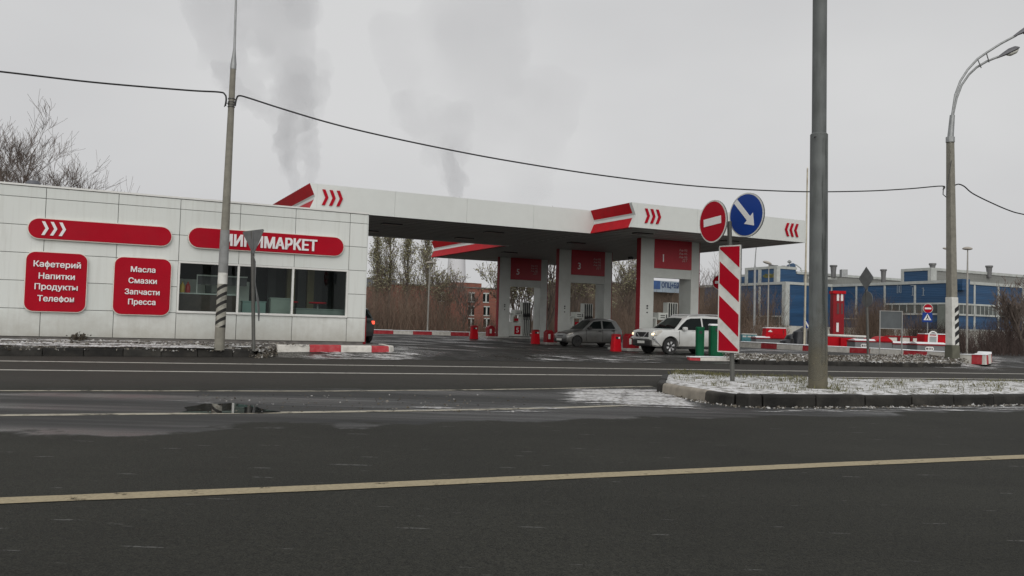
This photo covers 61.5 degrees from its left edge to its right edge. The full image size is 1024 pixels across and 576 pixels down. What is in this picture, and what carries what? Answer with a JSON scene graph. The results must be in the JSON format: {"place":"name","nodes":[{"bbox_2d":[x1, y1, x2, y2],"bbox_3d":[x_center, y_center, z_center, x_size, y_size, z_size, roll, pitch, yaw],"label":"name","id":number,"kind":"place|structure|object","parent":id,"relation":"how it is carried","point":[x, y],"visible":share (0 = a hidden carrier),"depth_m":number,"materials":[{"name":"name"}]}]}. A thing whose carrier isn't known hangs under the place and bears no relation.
{"place":"outdoors","nodes":[
{"label":"outdoors","id":0,"kind":"place"},
{"bbox_2d":[0,342,299,350],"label":"verge","id":1,"kind":"structure","parent":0,"point":[6,345],"depth_m":24.64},
{"bbox_2d":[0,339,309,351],"bbox_3d":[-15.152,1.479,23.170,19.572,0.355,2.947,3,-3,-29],"label":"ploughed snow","id":2,"kind":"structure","parent":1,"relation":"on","point":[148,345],"depth_m":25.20,"materials":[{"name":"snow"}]},
{"bbox_2d":[17,342,250,346],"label":"snow","id":3,"kind":"structure","parent":2,"relation":"on","point":[126,343],"depth_m":25.02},
{"bbox_2d":[214,0,236,349],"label":"power pole","id":4,"kind":"object","parent":1,"relation":"on","point":[220,323],"visible":0.98,"depth_m":25.61,"materials":[{"name":"concrete"}]},
{"bbox_2d":[0,71,226,105],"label":"overhead cable","id":5,"kind":"object","parent":4,"relation":"attached to","point":[116,84],"visible":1,"depth_m":24.86,"materials":[{"name":"black rubber"}]},
{"bbox_2d":[243,229,263,350],"bbox_3d":[-7.822,0.064,25.986,0.841,3.667,0.246,0,-3,27],"label":"give way sign","id":6,"kind":"object","parent":1,"relation":"on","point":[252,237],"visible":1,"depth_m":25.95,"materials":[{"name":"metal"}]},
{"bbox_2d":[1,340,387,350],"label":"pavement","id":7,"kind":"structure","parent":0,"point":[228,343],"depth_m":26.11,"materials":[{"name":"concrete"}]},
{"bbox_2d":[0,356,1023,575],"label":"road","id":8,"kind":"structure","parent":0,"point":[958,518],"depth_m":6.83,"materials":[{"name":"asphalt"}]},
{"bbox_2d":[0,347,253,356],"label":"kerb","id":9,"kind":"structure","parent":8,"relation":"on","point":[91,351],"depth_m":24.22,"materials":[{"name":"concrete"}]},
{"bbox_2d":[179,403,277,412],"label":"puddle","id":10,"kind":"object","parent":8,"relation":"on","point":[223,408],"visible":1,"depth_m":11.10,"materials":[{"name":"black liquid"}]},
{"bbox_2d":[0,409,464,415],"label":"road line","id":11,"kind":"object","parent":8,"relation":"on","point":[227,413],"visible":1,"depth_m":10.60,"materials":[{"name":"paint"}]},
{"bbox_2d":[0,386,653,390],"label":"road line","id":12,"kind":"object","parent":8,"relation":"on","point":[346,390],"visible":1,"depth_m":14.01,"materials":[{"name":"paint"}]},
{"bbox_2d":[197,394,534,412],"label":"snow crumbs","id":13,"kind":"object","parent":8,"relation":"on","point":[371,405],"visible":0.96,"depth_m":12.47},
{"bbox_2d":[0,455,1023,503],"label":"road line","id":14,"kind":"object","parent":8,"relation":"on","point":[152,494],"visible":1,"depth_m":6.47,"materials":[{"name":"yellow paint"}]},
{"bbox_2d":[0,369,1023,379],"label":"road line","id":15,"kind":"object","parent":8,"relation":"on","point":[428,373],"visible":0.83,"depth_m":19.71,"materials":[{"name":"white paint"}]},
{"bbox_2d":[22,361,1013,373],"bbox_3d":[5.646,2.457,25.901,42.931,0.001,0.440,2,-3,-17],"label":"road line","id":16,"kind":"object","parent":8,"relation":"on","point":[478,366],"visible":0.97,"depth_m":23.76,"materials":[{"name":"white paint"}]},
{"bbox_2d":[465,405,630,409],"bbox_3d":[0.683,1.751,12.630,3.040,0.001,0.258,3,-3,-30],"label":"road line","id":17,"kind":"object","parent":8,"relation":"on","point":[548,408],"visible":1,"depth_m":12.55,"materials":[{"name":"paint"}]},
{"bbox_2d":[563,387,697,407],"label":"snow","id":18,"kind":"structure","parent":8,"relation":"on","point":[597,396],"depth_m":14.88,"materials":[{"name":"snow"}]},
{"bbox_2d":[622,389,695,408],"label":"snow","id":19,"kind":"structure","parent":8,"relation":"on","point":[657,398],"depth_m":14.34,"materials":[{"name":"snow"}]},
{"bbox_2d":[654,391,1023,409],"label":"snow crumbs","id":20,"kind":"object","parent":8,"relation":"on","point":[764,407],"visible":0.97,"depth_m":14.21,"materials":[{"name":"snow"}]},
{"bbox_2d":[657,372,1023,407],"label":"traffic island kerb","id":21,"kind":"structure","parent":8,"relation":"on","point":[786,400],"depth_m":14.38,"materials":[{"name":"concrete"}]},
{"bbox_2d":[666,372,1023,397],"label":"traffic island","id":22,"kind":"structure","parent":8,"relation":"on","point":[736,387],"depth_m":16.24,"materials":[{"name":"snow"}]},
{"bbox_2d":[699,193,764,380],"bbox_3d":[4.245,0.026,16.916,0.596,3.832,1.268,3,-3,-33],"label":"road sign post","id":23,"kind":"object","parent":22,"relation":"on","point":[747,215],"visible":0.98,"depth_m":16.92,"materials":[{"name":"metal"}]},
{"bbox_2d":[808,0,827,388],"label":"steel pole","id":24,"kind":"object","parent":22,"relation":"on","point":[818,306],"visible":0.94,"depth_m":15.46,"materials":[{"name":"grey"}]},
{"bbox_2d":[667,368,1023,393],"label":"grass","id":25,"kind":"structure","parent":22,"relation":"on","point":[686,372],"depth_m":17.36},
{"bbox_2d":[738,360,960,366],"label":"kerb","id":26,"kind":"structure","parent":8,"relation":"on","point":[844,363],"depth_m":32.37,"materials":[{"name":"concrete"}]},
{"bbox_2d":[762,406,1023,411],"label":"snow","id":27,"kind":"structure","parent":8,"relation":"on","point":[987,407],"depth_m":14.11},
{"bbox_2d":[0,334,1023,367],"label":"forecourt","id":28,"kind":"structure","parent":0,"point":[435,347],"depth_m":34.92,"materials":[{"name":"asphalt"}]},
{"bbox_2d":[276,344,393,351],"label":"painted kerb","id":29,"kind":"structure","parent":28,"relation":"on","point":[327,348],"depth_m":27.86,"materials":[{"name":"white paint"}]},
{"bbox_2d":[308,347,420,359],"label":"snow","id":30,"kind":"structure","parent":28,"relation":"on","point":[376,355],"depth_m":27.65,"materials":[{"name":"snow"}]},
{"bbox_2d":[365,308,374,341],"bbox_3d":[-7.464,1.556,37.927,1.840,1.581,3.702,3,-3,-34],"label":"dark car","id":31,"kind":"object","parent":28,"relation":"on","point":[370,322],"visible":0.22,"depth_m":36.79,"materials":[{"name":"black paint"}]},
{"bbox_2d":[374,329,531,336],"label":"painted kerb","id":32,"kind":"structure","parent":28,"relation":"on","point":[414,332],"depth_m":56.58,"materials":[{"name":"white paint"}]},
{"bbox_2d":[478,336,542,338],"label":"pump island","id":33,"kind":"structure","parent":28,"relation":"on","point":[506,337],"depth_m":54.80,"materials":[{"name":"concrete"}]},
{"bbox_2d":[509,302,530,336],"bbox_3d":[0.412,2.045,56.067,1.620,2.250,0.585,3,-3,-26],"label":"fuel dispenser","id":34,"kind":"object","parent":33,"relation":"on","point":[521,328],"visible":0.95,"depth_m":55.96,"materials":[{"name":"grey metal"}]},
{"bbox_2d":[273,183,805,347],"bbox_3d":[-1.368,-0.192,45.860,22.805,6.439,22.764,3,-3,-26],"label":"filling station canopy","id":35,"kind":"object","parent":28,"relation":"on","point":[502,234],"visible":0.71,"depth_m":40.66,"materials":[{"name":"metal"}]},
{"bbox_2d":[510,258,541,280],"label":"pump sign","id":36,"kind":"object","parent":35,"relation":"attached to","point":[525,269],"visible":1,"depth_m":55.84,"materials":[{"name":"plastic"}]},
{"bbox_2d":[571,250,604,275],"bbox_3d":[4.277,-1.407,49.088,2.213,1.392,0.336,3,-3,-26],"label":"pump sign","id":37,"kind":"object","parent":35,"relation":"attached to","point":[589,263],"visible":1,"depth_m":48.94,"materials":[{"name":"plastic"}]},
{"bbox_2d":[654,239,691,269],"bbox_3d":[7.784,-1.611,42.013,2.213,1.392,0.336,3,-3,-26],"label":"pump sign","id":38,"kind":"object","parent":35,"relation":"attached to","point":[672,254],"visible":1,"depth_m":41.86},
{"bbox_2d":[540,342,622,344],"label":"pump island","id":39,"kind":"structure","parent":28,"relation":"on","point":[550,343],"depth_m":47.87,"materials":[{"name":"concrete"}]},
{"bbox_2d":[570,303,592,342],"bbox_3d":[3.826,1.998,49.164,1.620,2.250,0.585,3,-3,-26],"label":"fuel dispenser","id":40,"kind":"object","parent":39,"relation":"on","point":[585,312],"visible":0.4,"depth_m":49.17,"materials":[{"name":"grey metal"}]},
{"bbox_2d":[554,318,622,346],"bbox_3d":[4.060,2.354,45.822,3.562,1.520,1.770,3,-3,-26],"label":"hatchback","id":41,"kind":"object","parent":28,"relation":"on","point":[599,331],"visible":0.86,"depth_m":45.28,"materials":[{"name":"grey paint"}]},
{"bbox_2d":[610,334,621,350],"bbox_3d":[4.754,2.498,39.367,0.450,0.790,0.344,3,-3,-26],"label":"litter bin","id":42,"kind":"object","parent":28,"relation":"on","point":[615,342],"visible":0.96,"depth_m":39.23,"materials":[{"name":"red plastic"}]},
{"bbox_2d":[623,334,634,347],"bbox_3d":[5.547,2.587,40.768,0.440,0.840,0.462,3,-3,-26],"label":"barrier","id":43,"kind":"object","parent":28,"relation":"on","point":[627,341],"visible":0.6,"depth_m":40.57,"materials":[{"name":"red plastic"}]},
{"bbox_2d":[608,347,707,350],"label":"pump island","id":44,"kind":"structure","parent":28,"relation":"on","point":[632,349],"depth_m":40.58,"materials":[{"name":"concrete"}]},
{"bbox_2d":[653,303,677,348],"bbox_3d":[7.333,1.827,42.087,1.620,2.250,0.585,3,-3,-26],"label":"fuel dispenser","id":45,"kind":"object","parent":44,"relation":"on","point":[670,309],"visible":0.29,"depth_m":42.10,"materials":[{"name":"grey metal"}]},
{"bbox_2d":[630,314,717,353],"bbox_3d":[7.742,2.067,38.734,4.694,1.813,2.087,3,-3,-26],"label":"off roader","id":46,"kind":"object","parent":28,"relation":"on","point":[670,334],"visible":0.78,"depth_m":37.79,"materials":[{"name":"white paint"}]},
{"bbox_2d":[695,327,704,355],"bbox_3d":[7.079,2.085,32.446,0.329,1.240,0.268,2,-2,0],"label":"waste container","id":47,"kind":"object","parent":28,"relation":"on","point":[699,343],"visible":0.75,"depth_m":32.33,"materials":[{"name":"green paint"}]},
{"bbox_2d":[686,356,729,360],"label":"painted kerb","id":48,"kind":"structure","parent":28,"relation":"on","point":[708,358],"depth_m":31.97,"materials":[{"name":"red paint"}]},
{"bbox_2d":[708,324,724,355],"bbox_3d":[7.830,2.062,32.950,0.594,1.370,0.477,2,-2,0],"label":"waste container","id":49,"kind":"object","parent":28,"relation":"on","point":[712,340],"visible":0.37,"depth_m":32.74,"materials":[{"name":"green paint"}]},
{"bbox_2d":[751,334,785,342],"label":"concrete plinth","id":50,"kind":"structure","parent":28,"relation":"on","point":[776,338],"depth_m":52.43,"materials":[{"name":"red concrete"}]},
{"bbox_2d":[762,327,785,336],"bbox_3d":[16.184,2.894,53.134,1.337,0.912,0.820,2,-2,0],"label":"cabinet","id":51,"kind":"object","parent":50,"relation":"on","point":[768,331],"visible":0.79,"depth_m":52.75,"materials":[{"name":"red metal"}]},
{"bbox_2d":[780,327,808,344],"bbox_3d":[16.296,2.851,49.042,2.095,1.250,1.027,2,-2,0],"label":"tarpaulin","id":52,"kind":"object","parent":28,"relation":"on","point":[796,336],"visible":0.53,"depth_m":48.68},
{"bbox_2d":[803,167,807,343],"bbox_3d":[15.741,-1.627,46.130,0.149,9.774,0.120,2,-2,0],"label":"flag pole","id":53,"kind":"object","parent":28,"relation":"on","point":[804,328],"visible":0.88,"depth_m":46.06,"materials":[{"name":"metal"}]},
{"bbox_2d":[829,291,845,334],"bbox_3d":[19.718,1.945,52.213,0.774,3.524,0.650,2,-2,0],"label":"column cabinet","id":54,"kind":"object","parent":28,"relation":"on","point":[836,312],"depth_m":52.01,"materials":[{"name":"red metal"}]},
{"bbox_2d":[740,341,944,356],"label":"painted kerb","id":55,"kind":"structure","parent":28,"relation":"on","point":[785,346],"depth_m":42.82,"materials":[{"name":"white paint"}]},
{"bbox_2d":[846,336,892,348],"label":"concrete plinth","id":56,"kind":"structure","parent":28,"relation":"on","point":[886,342],"depth_m":44.44,"materials":[{"name":"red concrete"}]},
{"bbox_2d":[885,335,916,341],"bbox_3d":[22.333,3.320,48.950,2.244,1.195,0.120,2,-2,0],"label":"panel fence","id":57,"kind":"object","parent":28,"relation":"on","point":[911,338],"visible":0.33,"depth_m":48.94,"materials":[{"name":"red"}]},
{"bbox_2d":[906,342,944,350],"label":"concrete plinth","id":58,"kind":"structure","parent":28,"relation":"on","point":[932,346],"depth_m":41.44,"materials":[{"name":"white concrete"}]},
{"bbox_2d":[922,304,932,332],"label":"no entry sign","id":59,"kind":"object","parent":28,"relation":"on","point":[927,313],"visible":1,"depth_m":57.92,"materials":[{"name":"metal"}]},
{"bbox_2d":[917,333,944,342],"bbox_3d":[21.421,2.729,43.824,1.313,0.828,0.850,2,-2,0],"label":"barrier","id":60,"kind":"object","parent":28,"relation":"on","point":[922,337],"visible":0.42,"depth_m":43.46,"materials":[{"name":"red metal"}]},
{"bbox_2d":[962,247,972,353],"bbox_3d":[23.803,0.780,45.036,0.540,5.894,0.316,2,-2,0],"label":"yard lamp","id":61,"kind":"object","parent":28,"relation":"on","point":[967,248],"visible":0.94,"depth_m":45.01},
{"bbox_2d":[960,351,991,364],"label":"painted kerb","id":62,"kind":"structure","parent":28,"relation":"on","point":[982,357],"depth_m":35.64,"materials":[{"name":"white paint"}]},
{"bbox_2d":[943,28,1023,361],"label":"street lamp","id":63,"kind":"object","parent":28,"relation":"on","point":[952,348],"visible":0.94,"depth_m":36.07,"materials":[{"name":"concrete"}]},
{"bbox_2d":[234,95,944,191],"bbox_3d":[4.912,-4.507,31.026,28.537,1.402,0.344,3,-3,-22],"label":"overhead cable","id":64,"kind":"object","parent":63,"relation":"attached to","point":[237,96],"visible":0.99,"depth_m":29.36,"materials":[{"name":"black rubber"}]},
{"bbox_2d":[0,0,1023,321],"label":"sky","id":65,"kind":"structure","parent":0,"point":[711,93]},
{"bbox_2d":[722,353,968,364],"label":"verge","id":66,"kind":"structure","parent":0,"point":[756,357],"depth_m":33.44,"materials":[{"name":"snow"}]},
{"bbox_2d":[859,267,873,354],"bbox_3d":[15.069,1.093,36.466,0.240,3.985,0.800,3,-3,-22],"label":"priority sign","id":67,"kind":"object","parent":66,"relation":"on","point":[866,277],"visible":0.96,"depth_m":36.45,"materials":[{"name":"metal"}]},
{"bbox_3d":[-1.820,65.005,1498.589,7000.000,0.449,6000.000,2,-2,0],"label":"ground","id":68,"kind":"structure","parent":0,"visible":0},
{"bbox_2d":[0,134,58,184],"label":"bare tree","id":69,"kind":"object","parent":68,"relation":"on","point":[38,175],"visible":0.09,"depth_m":42.53,"materials":[{"name":"grey plant"}]},
{"bbox_2d":[43,165,80,187],"bbox_3d":[-22.148,-1.656,40.878,6.878,8.363,4.953,2,-2,0],"label":"bare tree","id":70,"kind":"object","parent":68,"relation":"on","point":[60,182],"visible":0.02,"depth_m":41.31,"materials":[{"name":"grey plant"}]},
{"bbox_2d":[0,91,137,191],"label":"bare tree","id":71,"kind":"object","parent":68,"relation":"on","point":[11,146],"visible":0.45,"depth_m":42.64,"materials":[{"name":"grey plant"}]},
{"bbox_2d":[0,181,368,343],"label":"shop","id":72,"kind":"structure","parent":68,"relation":"on","point":[338,282],"depth_m":26.96,"materials":[{"name":"white metal"}]},
{"bbox_2d":[23,251,87,312],"bbox_3d":[-13.378,-0.170,25.274,1.641,1.773,0.136,3,-3,-26],"label":"shop sign","id":73,"kind":"object","parent":72,"relation":"attached to","point":[55,281],"visible":1,"depth_m":25.23,"materials":[{"name":"plastic"}]},
{"bbox_2d":[27,218,171,246],"bbox_3d":[-12.304,-1.665,25.853,3.934,0.632,0.130,3,-3,-26],"label":"shop sign","id":74,"kind":"object","parent":72,"relation":"attached to","point":[89,231],"visible":1,"depth_m":25.78,"materials":[{"name":"plastic"}]},
{"bbox_2d":[112,256,171,315],"bbox_3d":[-11.292,-0.050,26.305,1.640,1.775,0.135,3,-3,-26],"label":"shop sign","id":75,"kind":"object","parent":72,"relation":"attached to","point":[141,285],"visible":1,"depth_m":26.26,"materials":[{"name":"plastic"}]},
{"bbox_2d":[178,292,235,314],"bbox_3d":[-10.095,0.894,28.297,1.980,1.424,0.660,3,-3,-26],"label":"shop counter","id":76,"kind":"object","parent":72,"relation":"on","point":[197,301],"visible":0.18,"depth_m":27.98,"materials":[{"name":"grey wood"}]},
{"bbox_2d":[196,274,247,292],"bbox_3d":[-9.650,-0.101,28.669,1.620,0.620,0.060,3,-3,-26],"label":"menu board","id":77,"kind":"object","parent":76,"relation":"on","point":[210,280],"visible":0.69,"depth_m":28.57,"materials":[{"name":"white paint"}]},
{"bbox_2d":[179,279,248,311],"bbox_3d":[-10.874,0.693,30.027,3.100,1.930,0.980,3,-3,-26],"label":"back shelf","id":78,"kind":"object","parent":72,"relation":"on","point":[243,293],"visible":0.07,"depth_m":29.98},
{"bbox_2d":[240,301,266,315],"bbox_3d":[-8.547,1.044,28.390,0.790,1.220,0.340,3,-3,-26],"label":"shop cabinet","id":79,"kind":"object","parent":72,"relation":"on","point":[245,306],"visible":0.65,"depth_m":28.23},
{"bbox_2d":[176,261,348,317],"bbox_3d":[-8.009,0.082,28.037,5.416,1.620,0.160,3,-3,-26],"label":"window frame","id":80,"kind":"structure","parent":72,"relation":"in","point":[236,312],"depth_m":28.03,"materials":[{"name":"white metal"}]},
{"bbox_2d":[188,227,343,256],"bbox_3d":[-7.907,-1.487,28.020,4.978,0.674,0.142,3,-3,-26],"label":"shop sign","id":81,"kind":"object","parent":72,"relation":"attached to","point":[269,242],"visible":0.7,"depth_m":28.07,"materials":[{"name":"plastic"}]},
{"bbox_2d":[268,297,290,313],"bbox_3d":[-7.761,1.012,28.781,0.740,1.360,0.340,3,-3,-26],"label":"shop cabinet","id":82,"kind":"object","parent":72,"relation":"on","point":[279,305],"visible":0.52,"depth_m":28.65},
{"bbox_2d":[294,308,344,317],"bbox_3d":[-6.534,1.232,29.383,1.790,1.040,0.340,3,-3,-26],"label":"shop cabinet","id":83,"kind":"object","parent":72,"relation":"on","point":[310,311],"visible":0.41,"depth_m":29.21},
{"bbox_2d":[367,236,392,307],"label":"poplar tree","id":84,"kind":"object","parent":68,"relation":"on","point":[376,256],"visible":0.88,"depth_m":88.00,"materials":[{"name":"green plant"}]},
{"bbox_2d":[367,237,409,323],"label":"poplar tree","id":85,"kind":"object","parent":68,"relation":"on","point":[391,267],"visible":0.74,"depth_m":88.58,"materials":[{"name":"green plant"}]},
{"bbox_2d":[391,239,424,318],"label":"poplar tree","id":86,"kind":"object","parent":68,"relation":"on","point":[406,253],"visible":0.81,"depth_m":89.43,"materials":[{"name":"green plant"}]},
{"bbox_2d":[366,270,495,331],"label":"thicket","id":87,"kind":"object","parent":68,"relation":"on","point":[401,322],"visible":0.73,"depth_m":74.39,"materials":[{"name":"plant"}]},
{"bbox_2d":[366,282,496,331],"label":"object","id":88,"kind":"structure","parent":68,"relation":"on","point":[483,308],"depth_m":103.94,"materials":[{"name":"plant"}]},
{"bbox_2d":[410,240,455,313],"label":"poplar tree","id":89,"kind":"object","parent":68,"relation":"on","point":[428,247],"visible":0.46,"depth_m":90.12,"materials":[{"name":"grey plant"}]},
{"bbox_2d":[412,244,468,321],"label":"bare tree","id":90,"kind":"object","parent":68,"relation":"on","point":[438,283],"visible":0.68,"depth_m":84.36,"materials":[{"name":"brown plant"}]},
{"bbox_2d":[447,258,465,281],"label":"chimney","id":91,"kind":"object","parent":68,"relation":"on","point":[456,264],"depth_m":695.08,"materials":[{"name":"concrete"}]},
{"bbox_2d":[445,272,484,328],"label":"bare tree","id":92,"kind":"object","parent":68,"relation":"on","point":[470,306],"visible":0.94,"depth_m":81.54,"materials":[{"name":"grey plant"}]},
{"bbox_2d":[473,262,533,322],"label":"bare tree","id":93,"kind":"object","parent":68,"relation":"on","point":[513,292],"visible":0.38,"depth_m":69.33,"materials":[{"name":"grey plant"}]},
{"bbox_2d":[491,273,555,331],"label":"bare tree","id":94,"kind":"object","parent":68,"relation":"on","point":[528,297],"visible":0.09,"depth_m":71.53,"materials":[{"name":"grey plant"}]},
{"bbox_2d":[489,294,614,332],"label":"thicket","id":95,"kind":"object","parent":68,"relation":"on","point":[550,325],"visible":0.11,"depth_m":67.84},
{"bbox_2d":[547,265,573,329],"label":"bare tree","id":96,"kind":"object","parent":68,"relation":"on","point":[549,288],"visible":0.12,"depth_m":65.53,"materials":[{"name":"grey plant"}]},
{"bbox_2d":[551,276,620,325],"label":"bare tree","id":97,"kind":"object","parent":68,"relation":"on","point":[582,287],"visible":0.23,"depth_m":67.92,"materials":[{"name":"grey plant"}]},
{"bbox_2d":[589,259,636,318],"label":"bare tree","id":98,"kind":"object","parent":68,"relation":"on","point":[631,265],"visible":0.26,"depth_m":83.90,"materials":[{"name":"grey plant"}]},
{"bbox_2d":[612,259,636,324],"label":"bare tree","id":99,"kind":"object","parent":68,"relation":"on","point":[626,283],"visible":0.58,"depth_m":82.77,"materials":[{"name":"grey plant"}]},
{"bbox_2d":[547,282,703,334],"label":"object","id":100,"kind":"structure","parent":68,"relation":"on","point":[660,294],"depth_m":106.59,"materials":[{"name":"plant"}]},
{"bbox_2d":[591,286,717,335],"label":"thicket","id":101,"kind":"object","parent":68,"relation":"on","point":[620,323],"visible":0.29,"depth_m":77.16,"materials":[{"name":"plant"}]},
{"bbox_2d":[653,280,678,301],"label":"banner","id":102,"kind":"object","parent":68,"relation":"on","point":[668,286],"visible":0.78,"depth_m":106.37,"materials":[{"name":"plastic"}]},
{"bbox_2d":[671,268,794,335],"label":"thicket","id":103,"kind":"object","parent":68,"relation":"on","point":[745,323],"visible":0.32,"depth_m":87.48,"materials":[{"name":"plant"}]},
{"bbox_2d":[753,247,756,330],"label":"street lamp","id":104,"kind":"object","parent":68,"relation":"on","point":[754,301],"visible":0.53,"depth_m":80.00,"materials":[{"name":"metal"}]},
{"bbox_2d":[533,260,1023,347],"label":"factory","id":105,"kind":"structure","parent":68,"relation":"on","point":[926,285],"depth_m":107.26,"materials":[{"name":"metal"}]},
{"bbox_2d":[937,305,944,328],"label":"grey door","id":106,"kind":"structure","parent":105,"relation":"in","point":[940,308],"depth_m":98.67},
{"bbox_2d":[828,287,935,338],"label":"thicket","id":107,"kind":"object","parent":68,"relation":"on","point":[873,323],"visible":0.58,"depth_m":72.75,"materials":[{"name":"plant"}]},
{"bbox_2d":[879,310,902,355],"bbox_3d":[16.166,2.023,36.752,0.981,2.100,0.050,2,-2,0],"label":"notice board","id":108,"kind":"object","parent":68,"relation":"on","point":[890,319],"visible":0.86,"depth_m":36.78,"materials":[{"name":"metal"}]},
{"bbox_2d":[903,310,1023,356],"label":"thicket","id":109,"kind":"object","parent":68,"relation":"on","point":[997,342],"visible":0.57,"depth_m":50.58,"materials":[{"name":"plant"}]},
{"bbox_2d":[988,275,1023,350],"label":"dark tree","id":110,"kind":"object","parent":68,"relation":"on","point":[1011,311],"visible":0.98,"depth_m":49.92,"materials":[{"name":"brown plant"}]},
{"bbox_2d":[988,283,1023,332],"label":"bare tree","id":111,"kind":"object","parent":68,"relation":"on","point":[1003,316],"visible":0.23,"depth_m":62.21,"materials":[{"name":"grey plant"}]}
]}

